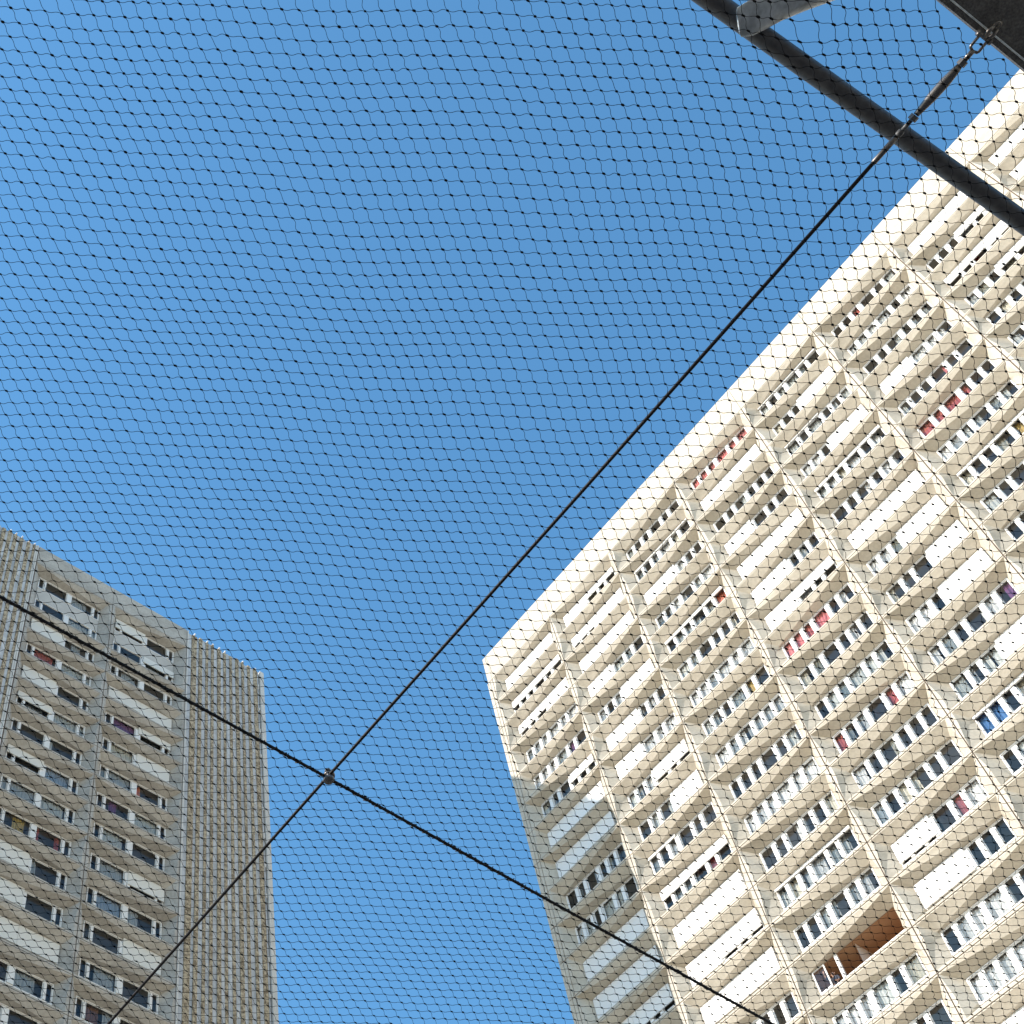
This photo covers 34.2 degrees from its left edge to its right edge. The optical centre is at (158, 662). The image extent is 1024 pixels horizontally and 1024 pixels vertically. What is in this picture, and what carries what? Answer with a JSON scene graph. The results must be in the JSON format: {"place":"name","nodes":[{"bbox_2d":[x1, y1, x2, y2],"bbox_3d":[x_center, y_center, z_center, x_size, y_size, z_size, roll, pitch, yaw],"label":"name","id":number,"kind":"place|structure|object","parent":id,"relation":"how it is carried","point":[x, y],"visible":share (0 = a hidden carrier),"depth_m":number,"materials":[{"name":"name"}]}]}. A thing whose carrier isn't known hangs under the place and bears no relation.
{"place":"outdoors","nodes":[
{"label":"outdoors","id":0,"kind":"place"},
{"bbox_2d":[0,525,278,1023],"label":"apartment tower","id":1,"kind":"structure","parent":0,"point":[109,639],"depth_m":94.22,"materials":[{"name":"grey concrete"}]},
{"bbox_2d":[0,959,53,1004],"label":"window","id":2,"kind":"structure","parent":1,"relation":"in","point":[15,975],"depth_m":78.95,"materials":[{"name":"white"}]},
{"bbox_2d":[0,915,59,964],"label":"window","id":3,"kind":"structure","parent":1,"relation":"in","point":[9,928],"depth_m":81.02,"materials":[{"name":"white"}]},
{"bbox_2d":[0,876,62,926],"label":"window","id":4,"kind":"structure","parent":1,"relation":"in","point":[14,889],"depth_m":83.25,"materials":[{"name":"white"}]},
{"bbox_2d":[0,839,67,890],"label":"window","id":5,"kind":"structure","parent":1,"relation":"in","point":[27,860],"depth_m":85.58,"materials":[{"name":"white"}]},
{"bbox_2d":[0,806,71,856],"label":"window","id":6,"kind":"structure","parent":1,"relation":"in","point":[32,834],"depth_m":88.23,"materials":[{"name":"white"}]},
{"bbox_2d":[0,773,74,824],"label":"window","id":7,"kind":"structure","parent":1,"relation":"in","point":[24,795],"depth_m":90.56,"materials":[{"name":"white"}]},
{"bbox_2d":[5,744,78,793],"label":"window","id":8,"kind":"structure","parent":1,"relation":"in","point":[17,752],"depth_m":92.87,"materials":[{"name":"white"}]},
{"bbox_2d":[16,690,84,736],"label":"window","id":9,"kind":"structure","parent":1,"relation":"in","point":[25,697],"depth_m":97.54,"materials":[{"name":"white"}]},
{"bbox_2d":[74,995,134,1023],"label":"window","id":10,"kind":"structure","parent":1,"relation":"in","point":[90,1017],"depth_m":80.26,"materials":[{"name":"white"}]},
{"bbox_2d":[78,958,158,1013],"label":"window","id":11,"kind":"structure","parent":1,"relation":"in","point":[103,977],"depth_m":82.64,"materials":[{"name":"white"}]},
{"bbox_2d":[82,920,161,975],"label":"window","id":12,"kind":"structure","parent":1,"relation":"in","point":[128,944],"depth_m":85.06,"materials":[{"name":"white"}]},
{"bbox_2d":[85,887,161,938],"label":"window","id":13,"kind":"structure","parent":1,"relation":"in","point":[114,907],"depth_m":87.46,"materials":[{"name":"white"}]},
{"bbox_2d":[90,852,163,903],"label":"window","id":14,"kind":"structure","parent":1,"relation":"in","point":[101,868],"depth_m":89.79,"materials":[{"name":"white"}]},
{"bbox_2d":[92,821,164,870],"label":"window","id":15,"kind":"structure","parent":1,"relation":"in","point":[112,838],"depth_m":92.13,"materials":[{"name":"white"}]},
{"bbox_2d":[96,791,165,840],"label":"window","id":16,"kind":"structure","parent":1,"relation":"in","point":[131,816],"depth_m":94.68,"materials":[{"name":"white"}]},
{"bbox_2d":[99,763,166,810],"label":"window","id":17,"kind":"structure","parent":1,"relation":"in","point":[133,785],"depth_m":96.85,"materials":[{"name":"white"}]},
{"bbox_2d":[102,737,169,782],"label":"window","id":18,"kind":"structure","parent":1,"relation":"in","point":[139,758],"depth_m":99.22,"materials":[{"name":"white glass"}]},
{"bbox_2d":[104,711,170,753],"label":"window","id":19,"kind":"structure","parent":1,"relation":"in","point":[136,731],"depth_m":101.70,"materials":[{"name":"white"}]},
{"bbox_2d":[107,685,171,729],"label":"window","id":20,"kind":"structure","parent":1,"relation":"in","point":[150,713],"depth_m":103.76,"materials":[{"name":"white"}]},
{"bbox_2d":[0,0,1019,1023],"label":"sky","id":21,"kind":"structure","parent":0,"point":[806,31],"materials":[{"name":"blue"}]},
{"bbox_2d":[482,69,1023,1023],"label":"apartment tower","id":22,"kind":"structure","parent":0,"point":[616,819],"depth_m":83.89,"materials":[{"name":"beige concrete"}]},
{"bbox_2d":[505,633,553,688],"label":"window","id":23,"kind":"structure","parent":22,"relation":"in","point":[539,647],"depth_m":109.00,"materials":[{"name":"white"}]},
{"bbox_2d":[511,654,561,711],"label":"window","id":24,"kind":"structure","parent":22,"relation":"in","point":[524,697],"depth_m":106.74,"materials":[{"name":"white"}]},
{"bbox_2d":[518,677,569,735],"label":"window","id":25,"kind":"structure","parent":22,"relation":"in","point":[535,714],"depth_m":104.34,"materials":[{"name":"white"}]},
{"bbox_2d":[526,703,578,761],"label":"window","id":26,"kind":"structure","parent":22,"relation":"in","point":[548,733],"depth_m":102.17,"materials":[{"name":"white"}]},
{"bbox_2d":[533,727,585,788],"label":"window","id":27,"kind":"structure","parent":22,"relation":"in","point":[575,744],"depth_m":99.87,"materials":[{"name":"white"}]},
{"bbox_2d":[541,753,596,816],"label":"window","id":28,"kind":"structure","parent":22,"relation":"in","point":[584,764],"depth_m":97.02,"materials":[{"name":"white"}]},
{"bbox_2d":[547,781,604,846],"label":"window","id":29,"kind":"structure","parent":22,"relation":"in","point":[581,812],"depth_m":94.77,"materials":[{"name":"white"}]},
{"bbox_2d":[555,811,616,878],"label":"window","id":30,"kind":"structure","parent":22,"relation":"in","point":[569,855],"depth_m":92.44,"materials":[{"name":"white"}]},
{"bbox_2d":[563,567,615,626],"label":"window","id":31,"kind":"structure","parent":22,"relation":"in","point":[595,588],"depth_m":106.27,"materials":[{"name":"white"}]},
{"bbox_2d":[566,843,625,909],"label":"window","id":32,"kind":"structure","parent":22,"relation":"in","point":[607,861],"depth_m":90.21,"materials":[{"name":"white"}]},
{"bbox_2d":[571,588,623,647],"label":"window","id":33,"kind":"structure","parent":22,"relation":"in","point":[594,620],"depth_m":103.73,"materials":[{"name":"white"}]},
{"bbox_2d":[575,876,638,942],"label":"window","id":34,"kind":"structure","parent":22,"relation":"in","point":[623,896],"depth_m":87.95,"materials":[{"name":"white"}]},
{"bbox_2d":[579,610,634,672],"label":"window","id":35,"kind":"structure","parent":22,"relation":"in","point":[628,618],"depth_m":101.35,"materials":[{"name":"white"}]},
{"bbox_2d":[587,635,643,696],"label":"window","id":36,"kind":"structure","parent":22,"relation":"in","point":[606,675],"depth_m":99.34,"materials":[{"name":"white"}]},
{"bbox_2d":[583,909,648,981],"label":"window","id":37,"kind":"structure","parent":22,"relation":"in","point":[634,921],"depth_m":85.33,"materials":[{"name":"white"}]},
{"bbox_2d":[598,658,654,722],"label":"window","id":38,"kind":"structure","parent":22,"relation":"in","point":[650,666],"depth_m":96.50,"materials":[{"name":"white"}]},
{"bbox_2d":[593,945,662,1019],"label":"window","id":39,"kind":"structure","parent":22,"relation":"in","point":[638,965],"depth_m":82.99,"materials":[{"name":"white"}]},
{"bbox_2d":[606,684,665,750],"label":"window","id":40,"kind":"structure","parent":22,"relation":"in","point":[612,737],"depth_m":94.49,"materials":[{"name":"white"}]},
{"bbox_2d":[615,712,678,779],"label":"window","id":41,"kind":"structure","parent":22,"relation":"in","point":[666,728],"depth_m":92.15,"materials":[{"name":"white"}]},
{"bbox_2d":[622,984,675,1023],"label":"window","id":42,"kind":"structure","parent":22,"relation":"in","point":[632,1019],"depth_m":80.22,"materials":[{"name":"white"}]},
{"bbox_2d":[627,739,689,808],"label":"window","id":43,"kind":"structure","parent":22,"relation":"in","point":[676,757],"depth_m":89.55,"materials":[{"name":"white"}]},
{"bbox_2d":[634,518,690,581],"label":"window","id":44,"kind":"structure","parent":22,"relation":"in","point":[679,533],"depth_m":101.16,"materials":[{"name":"white"}]},
{"bbox_2d":[638,769,703,840],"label":"window","id":45,"kind":"structure","parent":22,"relation":"in","point":[696,775],"depth_m":86.99,"materials":[{"name":"white"}]},
{"bbox_2d":[643,540,701,604],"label":"window","id":46,"kind":"structure","parent":22,"relation":"in","point":[667,577],"depth_m":98.76,"materials":[{"name":"white"}]},
{"bbox_2d":[648,801,716,874],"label":"window","id":47,"kind":"structure","parent":22,"relation":"in","point":[672,847],"depth_m":85.33,"materials":[{"name":"white"}]},
{"bbox_2d":[655,563,714,627],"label":"window","id":48,"kind":"structure","parent":22,"relation":"in","point":[681,600],"depth_m":96.36,"materials":[{"name":"white"}]},
{"bbox_2d":[665,585,726,652],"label":"window","id":49,"kind":"structure","parent":22,"relation":"in","point":[678,639],"depth_m":94.01,"materials":[{"name":"white"}]},
{"bbox_2d":[660,834,732,908],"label":"window","id":50,"kind":"structure","parent":22,"relation":"in","point":[713,858],"depth_m":82.66,"materials":[{"name":"white"}]},
{"bbox_2d":[677,610,740,678],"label":"window","id":51,"kind":"structure","parent":22,"relation":"in","point":[730,622],"depth_m":91.77,"materials":[{"name":"white"}]},
{"bbox_2d":[672,869,747,948],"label":"window","id":52,"kind":"structure","parent":22,"relation":"in","point":[736,878],"depth_m":80.10,"materials":[{"name":"white"}]},
{"bbox_2d":[689,636,754,706],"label":"window","id":53,"kind":"structure","parent":22,"relation":"in","point":[741,652],"depth_m":89.29,"materials":[{"name":"white"}]},
{"bbox_2d":[686,907,764,987],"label":"window","id":54,"kind":"structure","parent":22,"relation":"in","point":[717,945],"depth_m":77.75,"materials":[{"name":"white"}]},
{"bbox_2d":[700,444,760,510],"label":"window","id":55,"kind":"structure","parent":22,"relation":"in","point":[723,485],"depth_m":98.00,"materials":[{"name":"white"}]},
{"bbox_2d":[702,664,769,734],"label":"window","id":56,"kind":"structure","parent":22,"relation":"in","point":[714,721],"depth_m":86.97,"materials":[{"name":"white"}]},
{"bbox_2d":[700,947,781,1023],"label":"window","id":57,"kind":"structure","parent":22,"relation":"in","point":[705,1011],"depth_m":75.32,"materials":[{"name":"white"}]},
{"bbox_2d":[715,693,785,766],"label":"window","id":58,"kind":"structure","parent":22,"relation":"in","point":[777,706],"depth_m":84.52,"materials":[{"name":"white"}]},
{"bbox_2d":[724,486,788,555],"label":"window","id":59,"kind":"structure","parent":22,"relation":"in","point":[738,538],"depth_m":93.69,"materials":[{"name":"white"}]},
{"bbox_2d":[729,723,802,799],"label":"window","id":60,"kind":"structure","parent":22,"relation":"in","point":[790,742],"depth_m":82.02,"materials":[{"name":"white"}]},
{"bbox_2d":[737,507,803,578],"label":"window","id":61,"kind":"structure","parent":22,"relation":"in","point":[759,551],"depth_m":90.92,"materials":[{"name":"white"}]},
{"bbox_2d":[743,756,820,834],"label":"window","id":62,"kind":"structure","parent":22,"relation":"in","point":[810,770],"depth_m":79.83,"materials":[{"name":"white"}]},
{"bbox_2d":[750,532,819,603],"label":"window","id":63,"kind":"structure","parent":22,"relation":"in","point":[769,583],"depth_m":88.79,"materials":[{"name":"white"}]},
{"bbox_2d":[758,348,820,414],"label":"window","id":64,"kind":"structure","parent":22,"relation":"in","point":[786,385],"depth_m":97.83,"materials":[{"name":"white"}]},
{"bbox_2d":[759,790,839,870],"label":"window","id":65,"kind":"structure","parent":22,"relation":"in","point":[825,804],"depth_m":77.22,"materials":[{"name":"white"}]},
{"bbox_2d":[764,556,837,631],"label":"window","id":66,"kind":"structure","parent":22,"relation":"in","point":[800,595],"depth_m":86.29,"materials":[{"name":"white"}]},
{"bbox_2d":[772,366,834,435],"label":"window","id":67,"kind":"structure","parent":22,"relation":"in","point":[827,375],"depth_m":94.91,"materials":[{"name":"white"}]},
{"bbox_2d":[774,825,859,909],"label":"window","id":68,"kind":"structure","parent":22,"relation":"in","point":[844,845],"depth_m":75.12,"materials":[{"name":"white"}]},
{"bbox_2d":[781,582,854,658],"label":"window","id":69,"kind":"structure","parent":22,"relation":"in","point":[802,636],"depth_m":84.19,"materials":[{"name":"white"}]},
{"bbox_2d":[784,385,851,455],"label":"window","id":70,"kind":"structure","parent":22,"relation":"in","point":[848,391],"depth_m":93.17,"materials":[{"name":"white"}]},
{"bbox_2d":[800,404,868,476],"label":"window","id":71,"kind":"structure","parent":22,"relation":"in","point":[833,438],"depth_m":90.26,"materials":[{"name":"white"}]},
{"bbox_2d":[798,610,873,688],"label":"window","id":72,"kind":"structure","parent":22,"relation":"in","point":[852,636],"depth_m":81.72,"materials":[{"name":"white"}]},
{"bbox_2d":[793,865,881,951],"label":"window","id":73,"kind":"structure","parent":22,"relation":"in","point":[859,886],"depth_m":72.56,"materials":[{"name":"white"}]},
{"bbox_2d":[814,425,886,499],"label":"window","id":74,"kind":"structure","parent":22,"relation":"in","point":[853,462],"depth_m":88.38,"materials":[{"name":"white"}]},
{"bbox_2d":[814,639,893,719],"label":"window","id":75,"kind":"structure","parent":22,"relation":"in","point":[874,664],"depth_m":79.30,"materials":[{"name":"white"}]},
{"bbox_2d":[831,448,905,523],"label":"window","id":76,"kind":"structure","parent":22,"relation":"in","point":[893,462],"depth_m":85.68,"materials":[{"name":"white"}]},
{"bbox_2d":[832,671,915,753],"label":"window","id":77,"kind":"structure","parent":22,"relation":"in","point":[859,725],"depth_m":76.94,"materials":[{"name":"white"}]},
{"bbox_2d":[832,951,929,1023],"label":"window","id":78,"kind":"structure","parent":22,"relation":"in","point":[889,986],"depth_m":67.90,"materials":[{"name":"white"}]},
{"bbox_2d":[847,283,914,354],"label":"window","id":79,"kind":"structure","parent":22,"relation":"in","point":[858,343],"depth_m":92.60,"materials":[{"name":"white"}]},
{"bbox_2d":[847,469,925,548],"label":"window","id":80,"kind":"structure","parent":22,"relation":"in","point":[915,476],"depth_m":83.29,"materials":[{"name":"white"}]},
{"bbox_2d":[851,703,938,787],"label":"window","id":81,"kind":"structure","parent":22,"relation":"in","point":[862,780],"depth_m":74.66,"materials":[{"name":"white"}]},
{"bbox_2d":[862,300,933,374],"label":"window","id":82,"kind":"structure","parent":22,"relation":"in","point":[912,323],"depth_m":90.04,"materials":[{"name":"white"}]},
{"bbox_2d":[866,495,945,575],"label":"window","id":83,"kind":"structure","parent":22,"relation":"in","point":[918,518],"depth_m":80.90,"materials":[{"name":"white"}]},
{"bbox_2d":[879,318,952,394],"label":"window","id":84,"kind":"structure","parent":22,"relation":"in","point":[910,360],"depth_m":87.82,"materials":[{"name":"white"}]},
{"bbox_2d":[871,738,962,826],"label":"window","id":85,"kind":"structure","parent":22,"relation":"in","point":[915,783],"depth_m":72.38,"materials":[{"name":"white"}]},
{"bbox_2d":[885,520,968,603],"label":"window","id":86,"kind":"structure","parent":22,"relation":"in","point":[951,532],"depth_m":78.30,"materials":[{"name":"white"}]},
{"bbox_2d":[897,338,973,415],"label":"window","id":87,"kind":"structure","parent":22,"relation":"in","point":[931,381],"depth_m":85.46,"materials":[{"name":"white"}]},
{"bbox_2d":[908,191,967,253],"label":"window","id":88,"kind":"structure","parent":22,"relation":"in","point":[940,217],"depth_m":91.97,"materials":[{"name":"white"}]},
{"bbox_2d":[891,776,989,867],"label":"window","id":89,"kind":"structure","parent":22,"relation":"in","point":[934,827],"depth_m":69.81,"materials":[{"name":"white"}]},
{"bbox_2d":[905,548,992,633],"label":"window","id":90,"kind":"structure","parent":22,"relation":"in","point":[952,582],"depth_m":76.13,"materials":[{"name":"white"}]},
{"bbox_2d":[916,359,995,437],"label":"window","id":91,"kind":"structure","parent":22,"relation":"in","point":[947,408],"depth_m":83.21,"materials":[{"name":"white"}]},
{"bbox_2d":[926,205,987,270],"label":"window","id":92,"kind":"structure","parent":22,"relation":"in","point":[960,230],"depth_m":89.53,"materials":[{"name":"white"}]},
{"bbox_2d":[913,815,1017,909],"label":"window","id":93,"kind":"structure","parent":22,"relation":"in","point":[951,868],"depth_m":67.53,"materials":[{"name":"white"}]},
{"bbox_2d":[927,578,1018,665],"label":"window","id":94,"kind":"structure","parent":22,"relation":"in","point":[995,598],"depth_m":74.04,"materials":[{"name":"white"}]},
{"bbox_2d":[943,220,1009,287],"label":"window","id":95,"kind":"structure","parent":22,"relation":"in","point":[963,268],"depth_m":87.29,"materials":[{"name":"white"}]},
{"bbox_2d":[936,379,1019,460],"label":"window","id":96,"kind":"structure","parent":22,"relation":"in","point":[960,434],"depth_m":80.82,"materials":[{"name":"white"}]},
{"bbox_2d":[940,864,1023,956],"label":"window","id":97,"kind":"structure","parent":22,"relation":"in","point":[1007,906],"depth_m":65.28,"materials":[{"name":"white"}]},
{"bbox_2d":[949,614,1023,699],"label":"window","id":98,"kind":"structure","parent":22,"relation":"in","point":[1018,638],"depth_m":71.73,"materials":[{"name":"white"}]},
{"bbox_2d":[956,408,1023,485],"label":"window","id":99,"kind":"structure","parent":22,"relation":"in","point":[1009,427],"depth_m":78.49,"materials":[{"name":"white"}]},
{"bbox_2d":[964,236,1023,305],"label":"window","id":100,"kind":"structure","parent":22,"relation":"in","point":[1007,258],"depth_m":84.93,"materials":[{"name":"white"}]},
{"bbox_2d":[966,934,1023,1005],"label":"window","id":101,"kind":"structure","parent":22,"relation":"in","point":[1006,964],"depth_m":63.29,"materials":[{"name":"white"}]},
{"bbox_2d":[972,672,1023,735],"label":"window","id":102,"kind":"structure","parent":22,"relation":"in","point":[995,716],"depth_m":69.95,"materials":[{"name":"white"}]},
{"label":"court","id":103,"kind":"structure","parent":0,"visible":0},
{"bbox_2d":[736,0,833,36],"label":"brace tube","id":104,"kind":"object","parent":103,"relation":"on","point":[779,11],"visible":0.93,"depth_m":4.73,"materials":[{"name":"metal"}]},
{"bbox_2d":[691,0,1023,235],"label":"steel rail","id":105,"kind":"object","parent":103,"relation":"on","point":[921,145],"visible":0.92,"depth_m":4.90,"materials":[{"name":"black metal"}]},
{"bbox_2d":[936,0,1023,71],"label":"steel beam","id":106,"kind":"structure","parent":103,"relation":"on","point":[984,16],"depth_m":4.68,"materials":[{"name":"black metal"}]},
{"bbox_2d":[871,30,992,164],"bbox_3d":[2.311,-1.685,4.783,0.054,0.032,0.448,29,-61,-16],"label":"turnbuckle","id":107,"kind":"object","parent":106,"relation":"attached to","point":[939,88],"visible":1,"depth_m":4.76,"materials":[{"name":"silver metal"}]},
{"bbox_2d":[107,163,873,1023],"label":"wire cable","id":108,"kind":"object","parent":107,"relation":"attached to","point":[661,401],"visible":1,"depth_m":5.65,"materials":[{"name":"black metal"}]},
{"bbox_2d":[323,768,334,784],"bbox_3d":[0.666,0.445,6.214,0.044,0.070,0.057,-16,-59,12],"label":"cable clamp","id":109,"kind":"object","parent":108,"relation":"attached to","point":[328,779],"visible":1,"depth_m":6.18,"materials":[{"name":"metal"}]},
{"bbox_2d":[0,595,774,1023],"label":"wire cable","id":110,"kind":"object","parent":109,"relation":"attached to","point":[340,785],"visible":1,"depth_m":6.27,"materials":[{"name":"black metal"}]},
{"bbox_2d":[0,0,1023,1023],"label":"safety net","id":111,"kind":"object","parent":110,"relation":"attached to","point":[513,534],"visible":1,"depth_m":5.62,"materials":[{"name":"black fabric"}]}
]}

